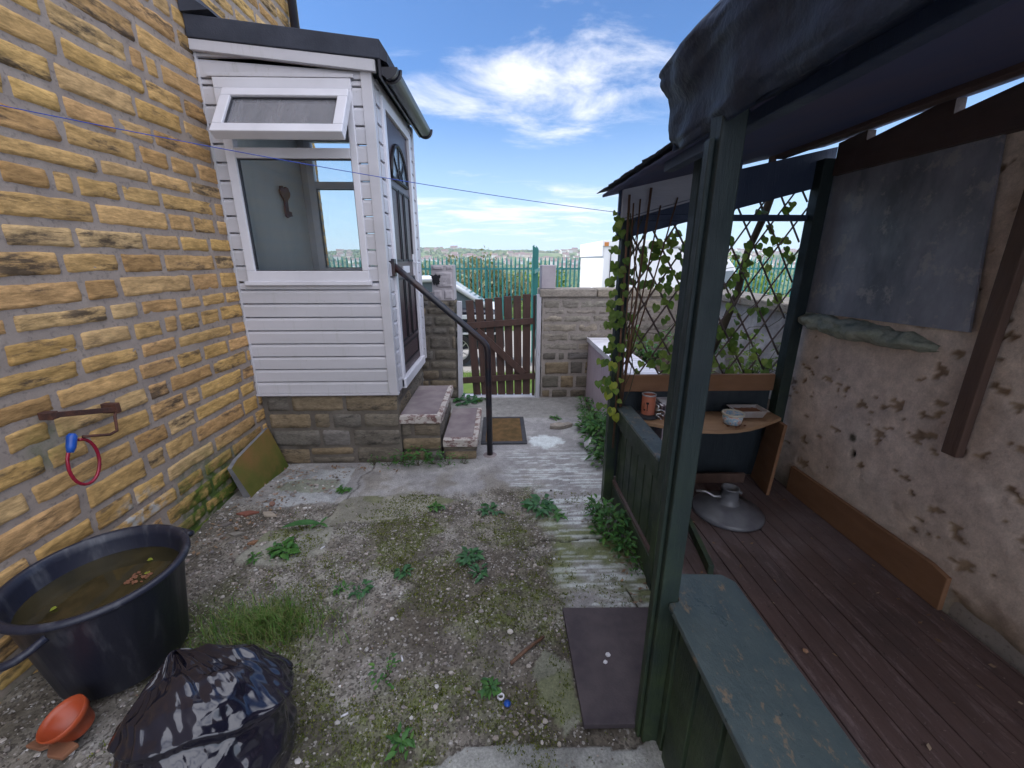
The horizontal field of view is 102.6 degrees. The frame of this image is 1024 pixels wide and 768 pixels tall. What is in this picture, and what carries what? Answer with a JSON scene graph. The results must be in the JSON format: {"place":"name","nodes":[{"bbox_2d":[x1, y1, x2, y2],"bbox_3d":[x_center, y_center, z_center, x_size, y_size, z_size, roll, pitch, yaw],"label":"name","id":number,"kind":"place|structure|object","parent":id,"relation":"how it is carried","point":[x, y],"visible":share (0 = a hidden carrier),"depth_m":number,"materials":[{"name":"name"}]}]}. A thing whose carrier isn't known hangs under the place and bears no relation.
{"place":"outdoors","nodes":[
{"label":"outdoors","id":0,"kind":"place"},
{"bbox_2d":[0,393,664,767],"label":"yard ground","id":1,"kind":"structure","parent":0,"point":[547,457],"depth_m":1.96,"materials":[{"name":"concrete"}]},
{"bbox_2d":[26,739,48,750],"bbox_3d":[-1.530,1.174,1.345,0.098,0.015,0.050,-5,18,-17],"label":"clay shard","id":2,"kind":"object","parent":1,"relation":"on","point":[34,745],"visible":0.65,"depth_m":1.33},
{"bbox_2d":[47,741,78,759],"bbox_3d":[-1.460,1.180,1.325,0.093,0.015,0.049,2,17,7],"label":"clay shard","id":3,"kind":"object","parent":1,"relation":"on","point":[60,750],"visible":0.86,"depth_m":1.32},
{"bbox_2d":[35,694,94,744],"bbox_3d":[-1.469,1.120,1.348,0.130,0.115,0.130,0,17,-2],"label":"plant pot","id":4,"kind":"object","parent":1,"relation":"on","point":[71,718],"visible":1,"depth_m":1.36,"materials":[{"name":"orange plastic"}]},
{"bbox_2d":[0,524,194,700],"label":"rubber tub","id":5,"kind":"object","parent":1,"relation":"on","point":[103,615],"visible":0.98,"depth_m":1.50,"materials":[{"name":"black plastic"}]},
{"bbox_2d":[106,643,297,767],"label":"bin bag","id":6,"kind":"object","parent":1,"relation":"on","point":[208,705],"visible":1,"depth_m":1.13,"materials":[{"name":"plastic"}]},
{"bbox_2d":[228,531,244,536],"bbox_3d":[-1.607,0.875,2.392,0.092,0.014,0.035,-8,18,-24],"label":"rubble piece","id":7,"kind":"object","parent":1,"relation":"on","point":[235,534],"visible":1,"depth_m":2.38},
{"bbox_2d":[236,510,258,516],"bbox_3d":[-1.663,0.814,2.580,0.128,0.014,0.049,-8,19,-26],"label":"rubble piece","id":8,"kind":"object","parent":1,"relation":"on","point":[247,513],"visible":1,"depth_m":2.58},
{"bbox_2d":[247,540,257,544],"bbox_3d":[-1.478,0.905,2.342,0.052,0.014,0.029,0,17,-2],"label":"rubble piece","id":9,"kind":"object","parent":1,"relation":"on","point":[253,542],"visible":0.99,"depth_m":2.33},
{"bbox_2d":[245,552,260,565],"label":"weed","id":10,"kind":"object","parent":1,"relation":"on","point":[252,556],"visible":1,"depth_m":2.19,"materials":[{"name":"green plant"}]},
{"bbox_2d":[227,428,288,497],"bbox_3d":[-1.796,0.562,2.913,0.123,0.340,0.510,0,17,-2],"label":"leaning slab","id":11,"kind":"object","parent":1,"relation":"on","point":[257,462],"depth_m":2.88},
{"bbox_2d":[263,511,276,516],"bbox_3d":[-1.530,0.822,2.590,0.108,0.014,0.049,0,17,-2],"label":"rubble piece","id":12,"kind":"object","parent":1,"relation":"on","point":[268,514],"visible":1,"depth_m":2.57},
{"bbox_2d":[183,572,378,665],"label":"grass","id":13,"kind":"structure","parent":1,"relation":"on","point":[261,619],"depth_m":1.79,"materials":[{"name":"plant"}]},
{"bbox_2d":[265,536,299,560],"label":"weed","id":14,"kind":"object","parent":1,"relation":"on","point":[280,549],"visible":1,"depth_m":2.23,"materials":[{"name":"green plant"}]},
{"bbox_2d":[282,517,327,528],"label":"weed","id":15,"kind":"object","parent":1,"relation":"on","point":[304,522],"visible":1,"depth_m":2.45,"materials":[{"name":"green plant"}]},
{"bbox_2d":[178,0,432,463],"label":"entrance porch","id":16,"kind":"object","parent":1,"relation":"on","point":[338,355],"visible":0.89,"depth_m":2.88,"materials":[{"name":"paint"}]},
{"bbox_2d":[279,186,292,217],"bbox_3d":[-1.857,-1.493,3.371,0.016,0.239,0.166,0,17,-2],"label":"key ornament","id":17,"kind":"object","parent":16,"relation":"hanging from","point":[284,192],"visible":1,"depth_m":3.36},
{"bbox_2d":[205,72,372,285],"bbox_3d":[-1.392,-1.274,2.652,0.870,1.237,0.070,0,17,-2],"label":"window","id":18,"kind":"structure","parent":16,"relation":"in","point":[256,277],"depth_m":2.60,"materials":[{"name":"plastic"}]},
{"bbox_2d":[303,135,361,269],"bbox_3d":[-1.420,-1.615,3.775,0.820,1.190,0.058,0,17,-2],"label":"window","id":19,"kind":"structure","parent":16,"relation":"in","point":[314,186],"depth_m":3.71,"materials":[{"name":"plastic"}]},
{"bbox_2d":[386,115,419,371],"bbox_3d":[-0.854,-1.043,3.325,0.088,1.835,0.719,0,17,-2],"label":"door","id":20,"kind":"structure","parent":16,"relation":"in","point":[397,149],"depth_m":3.30,"materials":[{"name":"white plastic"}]},
{"bbox_2d":[335,484,352,493],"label":"weed","id":21,"kind":"object","parent":1,"relation":"on","point":[341,489],"visible":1,"depth_m":2.84,"materials":[{"name":"green plant"}]},
{"bbox_2d":[333,580,355,596],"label":"weed","id":22,"kind":"object","parent":1,"relation":"on","point":[335,591],"visible":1,"depth_m":2.00,"materials":[{"name":"green plant"}]},
{"bbox_2d":[347,579,373,599],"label":"weed","id":23,"kind":"object","parent":1,"relation":"on","point":[368,587],"visible":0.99,"depth_m":1.99,"materials":[{"name":"green plant"}]},
{"bbox_2d":[87,491,647,767],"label":"moss","id":24,"kind":"object","parent":1,"relation":"on","point":[406,680],"visible":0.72,"depth_m":1.85,"materials":[{"name":"plant"}]},
{"bbox_2d":[368,454,379,465],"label":"weed","id":25,"kind":"object","parent":1,"relation":"on","point":[374,463],"visible":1,"depth_m":3.22,"materials":[{"name":"green plant"}]},
{"bbox_2d":[367,653,400,689],"bbox_3d":[-0.480,1.102,1.565,0.120,0.089,0.109,-11,20,-32],"label":"weed","id":26,"kind":"object","parent":1,"relation":"on","point":[382,674],"visible":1,"depth_m":1.56,"materials":[{"name":"green plant"}]},
{"bbox_2d":[381,452,396,468],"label":"weed","id":27,"kind":"object","parent":1,"relation":"on","point":[389,459],"visible":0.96,"depth_m":3.20,"materials":[{"name":"green plant"}]},
{"bbox_2d":[384,721,415,760],"bbox_3d":[-0.374,1.190,1.367,0.111,0.032,0.114,0,17,-2],"label":"weed","id":28,"kind":"object","parent":1,"relation":"on","point":[403,742],"visible":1,"depth_m":1.36,"materials":[{"name":"green plant"}]},
{"bbox_2d":[391,449,414,466],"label":"weed","id":29,"kind":"object","parent":1,"relation":"on","point":[401,456],"visible":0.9,"depth_m":3.20,"materials":[{"name":"green plant"}]},
{"bbox_2d":[394,564,414,579],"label":"weed","id":30,"kind":"object","parent":1,"relation":"on","point":[403,573],"visible":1,"depth_m":2.10,"materials":[{"name":"green plant"}]},
{"bbox_2d":[403,445,432,465],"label":"weed","id":31,"kind":"object","parent":1,"relation":"on","point":[418,460],"visible":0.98,"depth_m":3.19,"materials":[{"name":"green plant"}]},
{"bbox_2d":[191,464,647,602],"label":"leaf litter","id":32,"kind":"object","parent":1,"relation":"on","point":[236,528],"visible":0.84,"depth_m":2.48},
{"bbox_2d":[423,446,443,466],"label":"weed","id":33,"kind":"object","parent":1,"relation":"on","point":[437,453],"visible":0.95,"depth_m":3.20,"materials":[{"name":"green plant"}]},
{"bbox_2d":[427,501,445,511],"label":"weed","id":34,"kind":"object","parent":1,"relation":"on","point":[436,506],"visible":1,"depth_m":2.66,"materials":[{"name":"green plant"}]},
{"bbox_2d":[422,265,457,397],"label":"stone wall","id":35,"kind":"structure","parent":1,"relation":"on","point":[440,367],"depth_m":4.57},
{"bbox_2d":[399,385,481,459],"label":"stone steps","id":36,"kind":"structure","parent":1,"relation":"on","point":[428,419],"depth_m":3.30,"materials":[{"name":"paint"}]},
{"bbox_2d":[389,259,496,457],"bbox_3d":[-0.499,-0.149,3.159,0.755,1.560,0.117,0,17,-2],"label":"handrail","id":37,"kind":"object","parent":1,"relation":"on","point":[437,302],"visible":0.91,"depth_m":3.08,"materials":[{"name":"metal"}]},
{"bbox_2d":[440,452,455,465],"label":"weed","id":38,"kind":"object","parent":1,"relation":"on","point":[449,461],"visible":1,"depth_m":3.20,"materials":[{"name":"green plant"}]},
{"bbox_2d":[457,301,462,397],"bbox_3d":[-0.588,-0.370,4.652,0.072,1.121,0.090,0,17,-2],"label":"gate post","id":39,"kind":"object","parent":1,"relation":"on","point":[460,351],"visible":0.76,"depth_m":4.62,"materials":[{"name":"white paint"}]},
{"bbox_2d":[453,393,481,405],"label":"weed","id":40,"kind":"object","parent":1,"relation":"on","point":[456,399],"visible":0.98,"depth_m":4.63,"materials":[{"name":"green plant"}]},
{"bbox_2d":[455,546,484,565],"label":"weed","id":41,"kind":"object","parent":1,"relation":"on","point":[466,559],"visible":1,"depth_m":2.21,"materials":[{"name":"green plant"}]},
{"bbox_2d":[468,563,488,583],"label":"weed","id":42,"kind":"object","parent":1,"relation":"on","point":[477,567],"visible":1,"depth_m":2.11,"materials":[{"name":"green plant"}]},
{"bbox_2d":[477,676,501,699],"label":"weed","id":43,"kind":"object","parent":1,"relation":"on","point":[485,691],"visible":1,"depth_m":1.53,"materials":[{"name":"green plant"}]},
{"bbox_2d":[476,502,504,516],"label":"weed","id":44,"kind":"object","parent":1,"relation":"on","point":[484,511],"visible":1,"depth_m":2.62,"materials":[{"name":"green plant"}]},
{"bbox_2d":[464,393,534,397],"bbox_3d":[-0.145,0.151,4.859,0.828,0.042,0.120,0,17,-2],"label":"threshold","id":45,"kind":"object","parent":1,"relation":"on","point":[509,396],"visible":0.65,"depth_m":4.82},
{"bbox_2d":[497,692,504,700],"bbox_3d":[-0.041,1.153,1.512,0.028,0.007,0.027,0,17,-2],"label":"plastic ring","id":46,"kind":"object","parent":1,"relation":"on","point":[502,698],"visible":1,"depth_m":1.51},
{"bbox_2d":[481,417,526,444],"bbox_3d":[-0.078,0.430,3.874,0.405,0.014,0.630,0,17,-2],"label":"doormat","id":47,"kind":"object","parent":1,"relation":"on","point":[508,430],"visible":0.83,"depth_m":3.82,"materials":[{"name":"fabric"}]},
{"bbox_2d":[504,700,510,706],"bbox_3d":[-0.017,1.160,1.489,0.026,0.007,0.025,0,17,-2],"label":"bottle cap","id":48,"kind":"object","parent":1,"relation":"on","point":[507,703],"visible":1,"depth_m":1.49,"materials":[{"name":"blue plastic"}]},
{"bbox_2d":[510,635,544,664],"bbox_3d":[0.065,1.096,1.696,0.186,0.018,0.017,-14,22,-38],"label":"stick","id":49,"kind":"object","parent":1,"relation":"on","point":[523,651],"visible":1,"depth_m":1.69,"materials":[{"name":"brown wood"}]},
{"bbox_2d":[535,294,541,397],"bbox_3d":[0.295,-0.411,4.665,0.050,1.190,0.090,0,17,-2],"label":"gate post","id":50,"kind":"object","parent":1,"relation":"on","point":[537,346],"visible":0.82,"depth_m":4.62,"materials":[{"name":"white paint"}]},
{"bbox_2d":[463,294,535,395],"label":"picket gate","id":51,"kind":"structure","parent":50,"relation":"attached to","point":[520,374],"depth_m":4.66,"materials":[{"name":"brown wood"}]},
{"bbox_2d":[520,493,557,517],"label":"weed","id":52,"kind":"object","parent":1,"relation":"on","point":[535,499],"visible":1,"depth_m":2.64,"materials":[{"name":"green plant"}]},
{"bbox_2d":[547,509,567,521],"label":"weed","id":53,"kind":"object","parent":1,"relation":"on","point":[557,516],"visible":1,"depth_m":2.55,"materials":[{"name":"green plant"}]},
{"bbox_2d":[550,422,572,429],"bbox_3d":[0.467,0.400,3.943,0.231,0.035,0.108,-8,19,-24],"label":"loose stone","id":54,"kind":"object","parent":1,"relation":"on","point":[559,425],"visible":0.99,"depth_m":3.92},
{"bbox_2d":[575,396,592,410],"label":"weed","id":55,"kind":"object","parent":1,"relation":"on","point":[587,403],"visible":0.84,"depth_m":4.42,"materials":[{"name":"green plant"}]},
{"bbox_2d":[578,402,597,418],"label":"weed","id":56,"kind":"object","parent":1,"relation":"on","point":[589,411],"visible":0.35,"depth_m":4.13,"materials":[{"name":"green plant"}]},
{"bbox_2d":[572,406,606,433],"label":"weed","id":57,"kind":"object","parent":1,"relation":"on","point":[583,418],"visible":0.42,"depth_m":3.85,"materials":[{"name":"green plant"}]},
{"bbox_2d":[584,437,596,450],"bbox_3d":[0.666,0.507,3.475,0.116,0.120,0.114,0,17,-2],"label":"stone","id":58,"kind":"object","parent":1,"relation":"on","point":[587,441],"visible":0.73,"depth_m":3.44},
{"bbox_2d":[577,414,605,450],"bbox_3d":[0.768,0.424,3.504,0.402,0.285,0.423,0,17,-2],"label":"weed","id":59,"kind":"object","parent":1,"relation":"on","point":[593,430],"visible":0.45,"depth_m":3.51,"materials":[{"name":"green plant"}]},
{"bbox_2d":[584,436,604,467],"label":"weed","id":60,"kind":"object","parent":1,"relation":"on","point":[597,453],"visible":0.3,"depth_m":3.25,"materials":[{"name":"green plant"}]},
{"bbox_2d":[584,493,615,523],"bbox_3d":[0.541,0.775,2.548,0.211,0.145,0.225,0,17,-2],"label":"weed","id":61,"kind":"object","parent":1,"relation":"on","point":[598,505],"visible":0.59,"depth_m":2.55,"materials":[{"name":"green plant"}]},
{"bbox_2d":[562,607,648,728],"bbox_3d":[0.451,1.100,1.640,0.428,0.022,0.498,0,17,-2],"label":"rubber slab","id":62,"kind":"object","parent":1,"relation":"on","point":[607,693],"depth_m":1.62,"materials":[{"name":"rubber"}]},
{"bbox_2d":[588,500,631,550],"bbox_3d":[0.581,0.817,2.377,0.271,0.175,0.282,0,17,-2],"label":"weed","id":63,"kind":"object","parent":1,"relation":"on","point":[618,515],"visible":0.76,"depth_m":2.38,"materials":[{"name":"green plant"}]},
{"bbox_2d":[603,522,637,561],"bbox_3d":[0.624,0.868,2.236,0.218,0.151,0.204,-14,22,-39],"label":"weed","id":64,"kind":"object","parent":1,"relation":"on","point":[628,543],"visible":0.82,"depth_m":2.22,"materials":[{"name":"green plant"}]},
{"bbox_2d":[624,556,644,575],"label":"weed","id":65,"kind":"object","parent":1,"relation":"on","point":[632,560],"visible":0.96,"depth_m":2.12,"materials":[{"name":"green plant"}]},
{"bbox_2d":[597,0,1023,767],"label":"garden shelter","id":66,"kind":"object","parent":1,"relation":"on","point":[733,674],"visible":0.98,"depth_m":1.26,"materials":[{"name":"green paint"}]},
{"bbox_2d":[612,195,630,447],"bbox_3d":[0.627,-0.297,2.369,0.029,1.460,0.013,0,17,-2],"label":"bamboo cane","id":67,"kind":"object","parent":66,"relation":"attached to","point":[624,280],"visible":0.73,"depth_m":2.33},
{"bbox_2d":[619,203,633,405],"bbox_3d":[0.653,-0.365,2.352,0.012,1.240,0.026,-12,20,-34],"label":"bamboo cane","id":68,"kind":"object","parent":66,"relation":"on","point":[627,298],"visible":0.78,"depth_m":2.31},
{"bbox_2d":[624,199,640,373],"bbox_3d":[0.676,-0.470,2.317,0.011,1.060,0.022,15,23,41],"label":"bamboo cane","id":69,"kind":"object","parent":66,"relation":"attached to","point":[633,280],"visible":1,"depth_m":2.28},
{"bbox_2d":[620,188,652,406],"bbox_3d":[0.697,-0.448,2.322,0.091,1.216,0.014,-6,18,-19],"label":"bamboo cane","id":70,"kind":"object","parent":66,"relation":"on","point":[639,277],"visible":1,"depth_m":2.30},
{"bbox_2d":[629,205,660,356],"bbox_3d":[0.737,-0.530,2.309,0.124,0.881,0.009,-3,17,-9],"label":"bamboo cane","id":71,"kind":"object","parent":66,"relation":"attached to","point":[646,276],"visible":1,"depth_m":2.29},
{"bbox_2d":[629,197,677,357],"bbox_3d":[0.789,-0.575,2.303,0.199,0.872,0.008,-2,17,-6],"label":"bamboo cane","id":72,"kind":"object","parent":66,"relation":"attached to","point":[654,276],"visible":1,"depth_m":2.29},
{"bbox_2d":[594,201,796,422],"bbox_3d":[1.097,-0.394,2.390,1.215,1.260,0.235,0,17,-2],"label":"ivy garland","id":73,"kind":"object","parent":66,"relation":"attached to","point":[608,388],"visible":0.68,"depth_m":2.40,"materials":[{"name":"green plant"}]},
{"bbox_2d":[644,411,786,494],"bbox_3d":[1.174,0.434,2.503,0.944,0.452,0.305,0,17,-2],"label":"plywood bench","id":74,"kind":"object","parent":66,"relation":"on","point":[765,464],"visible":0.56,"depth_m":2.49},
{"bbox_2d":[636,410,657,419],"bbox_3d":[0.820,0.188,2.500,0.140,0.019,0.139,0,17,-2],"label":"round lid","id":75,"kind":"object","parent":74,"relation":"on","point":[649,417],"visible":0.6,"depth_m":2.45,"materials":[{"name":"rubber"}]},
{"bbox_2d":[641,392,656,414],"bbox_3d":[0.825,0.118,2.479,0.085,0.123,0.084,0,17,-2],"label":"paint can","id":76,"kind":"object","parent":75,"relation":"on","point":[648,403],"visible":1,"depth_m":2.45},
{"bbox_2d":[722,409,744,425],"bbox_3d":[1.283,0.196,2.385,0.122,0.065,0.122,0,17,-2],"label":"food tub","id":77,"kind":"object","parent":74,"relation":"on","point":[732,417],"visible":1,"depth_m":2.36,"materials":[{"name":"beige plastic"}]},
{"bbox_2d":[727,404,769,417],"bbox_3d":[1.435,0.168,2.501,0.196,0.048,0.132,0,17,-2],"label":"plastic tray","id":78,"kind":"object","parent":74,"relation":"on","point":[753,410],"visible":0.83,"depth_m":2.50,"materials":[{"name":"plastic"}]},
{"bbox_2d":[624,191,807,373],"bbox_3d":[1.151,-0.601,2.424,1.049,1.159,0.020,0,17,-2],"label":"willow trellis","id":79,"kind":"object","parent":66,"relation":"attached to","point":[746,281],"visible":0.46,"depth_m":2.44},
{"bbox_2d":[692,483,764,531],"bbox_3d":[1.219,0.650,2.306,0.376,0.156,0.376,0,17,-2],"label":"parasol base","id":80,"kind":"object","parent":66,"relation":"on","point":[727,507],"visible":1,"depth_m":2.25,"materials":[{"name":"plastic"}]},
{"bbox_2d":[693,482,1022,749],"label":"deck litter","id":81,"kind":"object","parent":66,"relation":"on","point":[928,745],"visible":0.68,"depth_m":1.54,"materials":[{"name":"brown plant"}]},
{"bbox_2d":[330,249,792,392],"bbox_3d":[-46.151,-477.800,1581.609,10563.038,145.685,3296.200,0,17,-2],"label":"terrain","id":82,"kind":"structure","parent":0,"point":[467,387],"depth_m":15.01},
{"bbox_2d":[422,275,504,363],"bbox_3d":[-2.652,-1.394,8.562,4.975,1.679,1.659,0,17,-2],"label":"parked car","id":83,"kind":"object","parent":82,"relation":"on","point":[463,293],"visible":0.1,"depth_m":7.88,"materials":[{"name":"white paint"},{"name":"glass"},{"name":"rubber"}]},
{"bbox_2d":[447,246,496,288],"bbox_3d":[-2.382,-5.426,21.211,3.562,3.381,2.540,-6,18,-19],"label":"tree","id":84,"kind":"object","parent":82,"relation":"on","point":[470,260],"visible":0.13,"depth_m":20.63,"materials":[{"name":"green plant"}]},
{"bbox_2d":[457,259,512,300],"bbox_3d":[-1.587,-3.970,17.551,3.428,2.631,2.559,9,19,26],"label":"tree","id":85,"kind":"object","parent":82,"relation":"on","point":[483,281],"visible":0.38,"depth_m":16.95,"materials":[{"name":"green plant"}]},
{"bbox_2d":[463,369,531,383],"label":"grass verge","id":86,"kind":"object","parent":82,"relation":"on","point":[469,373],"depth_m":6.79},
{"bbox_2d":[474,272,530,306],"bbox_3d":[-0.393,-4.426,19.691,2.940,2.299,2.676,0,17,-2],"label":"tree","id":87,"kind":"object","parent":82,"relation":"on","point":[517,287],"visible":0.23,"depth_m":19.43,"materials":[{"name":"green plant"}]},
{"bbox_2d":[504,263,559,308],"bbox_3d":[0.893,-5.544,23.456,3.613,2.670,3.412,0,17,-2],"label":"tree","id":88,"kind":"object","parent":82,"relation":"on","point":[530,281],"visible":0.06,"depth_m":23.09,"materials":[{"name":"green plant"}]},
{"bbox_2d":[531,245,539,362],"bbox_3d":[0.491,-1.716,8.418,0.051,2.120,2.099,2,17,6],"label":"post","id":89,"kind":"object","parent":82,"relation":"on","point":[535,259],"visible":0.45,"depth_m":7.74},
{"bbox_2d":[520,262,567,293],"bbox_3d":[1.923,-6.106,25.445,3.547,2.780,3.071,0,17,-2],"label":"tree","id":90,"kind":"object","parent":82,"relation":"on","point":[559,284],"visible":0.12,"depth_m":25.14,"materials":[{"name":"green plant"}]},
{"bbox_2d":[328,256,796,319],"bbox_3d":[2.046,-3.463,15.692,29.047,2.700,0.980,0,17,-2],"label":"palisade fence","id":91,"kind":"object","parent":82,"relation":"on","point":[486,268],"visible":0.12,"depth_m":15.02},
{"bbox_2d":[328,247,797,293],"bbox_3d":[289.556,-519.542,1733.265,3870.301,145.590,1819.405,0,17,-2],"label":"woodland","id":92,"kind":"object","parent":82,"relation":"on","point":[460,251],"visible":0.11,"depth_m":1727.08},
{"bbox_2d":[580,240,735,289],"bbox_3d":[3.335,-1.792,9.050,3.380,2.500,2.230,0,17,-2],"label":"box van","id":93,"kind":"object","parent":82,"relation":"on","point":[598,257],"visible":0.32,"depth_m":7.84,"materials":[{"name":"white metal"}]},
{"bbox_2d":[729,251,759,292],"bbox_3d":[9.969,-5.141,20.541,3.729,3.196,3.708,0,17,-2],"label":"tree","id":94,"kind":"object","parent":82,"relation":"on","point":[730,253],"visible":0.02,"depth_m":19.34,"materials":[{"name":"green plant"}]},
{"bbox_2d":[731,246,791,294],"bbox_3d":[12.346,-5.564,21.774,4.440,3.324,3.893,0,17,-2],"label":"tree","id":95,"kind":"object","parent":82,"relation":"on","point":[762,279],"visible":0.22,"depth_m":21.05,"materials":[{"name":"green plant"}]},
{"bbox_2d":[297,0,1023,250],"label":"sky","id":96,"kind":"structure","parent":0,"point":[547,101],"materials":[{"name":"blue"}]},
{"label":"ground","id":97,"kind":"structure","parent":0,"visible":0},
{"bbox_2d":[0,0,329,702],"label":"stone house","id":98,"kind":"structure","parent":97,"relation":"on","point":[118,282],"depth_m":1.90,"materials":[{"name":"yellow stone"}]},
{"bbox_2d":[37,402,121,437],"bbox_3d":[-1.788,0.153,1.734,0.096,0.166,0.270,0,17,-2],"label":"iron bracket","id":99,"kind":"object","parent":98,"relation":"attached to","point":[111,407],"visible":1,"depth_m":1.73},
{"bbox_2d":[65,433,101,485],"bbox_3d":[-1.763,0.306,1.690,0.033,0.242,0.138,0,17,-2],"label":"cable lock","id":100,"kind":"object","parent":99,"relation":"hanging from","point":[72,439],"visible":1,"depth_m":1.65,"materials":[{"name":"red plastic"}]},
{"bbox_2d":[0,105,620,212],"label":"washing line","id":101,"kind":"object","parent":98,"relation":"attached to","point":[282,159],"visible":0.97,"depth_m":1.63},
{"bbox_2d":[538,265,678,398],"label":"stone wall","id":102,"kind":"structure","parent":97,"relation":"on","point":[573,319],"depth_m":4.58,"materials":[{"name":"stone"}]},
{"bbox_2d":[586,337,769,439],"bbox_3d":[1.448,0.136,3.657,1.152,0.726,2.240,0,17,-2],"label":"raised planter","id":103,"kind":"object","parent":97,"relation":"on","point":[595,371],"visible":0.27,"depth_m":4.11,"materials":[{"name":"concrete"}]},
{"bbox_2d":[632,325,673,361],"bbox_3d":[1.300,-0.309,3.881,0.474,0.452,0.387,0,17,-2],"label":"plant","id":104,"kind":"object","parent":103,"relation":"on","point":[644,357],"visible":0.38,"depth_m":3.86,"materials":[{"name":"green plant"}]},
{"bbox_2d":[714,199,773,353],"bbox_3d":[1.364,-0.466,2.579,0.373,1.508,0.065,1,17,3],"label":"vine trunk","id":105,"kind":"object","parent":103,"relation":"on","point":[767,206],"visible":0.27,"depth_m":2.50,"materials":[{"name":"plant"}]},
{"bbox_2d":[720,333,780,373],"bbox_3d":[1.758,-0.107,3.057,0.508,0.540,0.407,0,17,-2],"label":"plant","id":106,"kind":"object","parent":103,"relation":"on","point":[757,367],"visible":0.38,"depth_m":3.00,"materials":[{"name":"green plant"}]},
{"bbox_2d":[712,289,789,450],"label":"rendered wall","id":107,"kind":"structure","parent":97,"relation":"on","point":[744,304],"depth_m":3.40,"materials":[{"name":"grey stone"}]},
{"bbox_2d":[774,130,1023,674],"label":"outbuilding wall","id":108,"kind":"structure","parent":97,"relation":"on","point":[870,406],"depth_m":1.71,"materials":[{"name":"paint"}]},
{"bbox_2d":[786,466,951,609],"bbox_3d":[1.732,0.710,2.091,0.022,0.168,0.925,0,17,-2],"label":"skirting board","id":109,"kind":"object","parent":108,"relation":"attached to","point":[925,578],"visible":1,"depth_m":1.94,"materials":[{"name":"orange wood"}]},
{"bbox_2d":[806,134,1006,331],"bbox_3d":[1.727,-0.674,1.882,0.020,0.778,0.905,0,17,-2],"label":"chalkboard","id":110,"kind":"object","parent":108,"relation":"attached to","point":[904,241],"visible":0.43,"depth_m":1.77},
{"bbox_2d":[941,190,1023,457],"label":"batten","id":111,"kind":"object","parent":108,"relation":"attached to","point":[1000,304],"depth_m":1.48,"materials":[{"name":"wood"}]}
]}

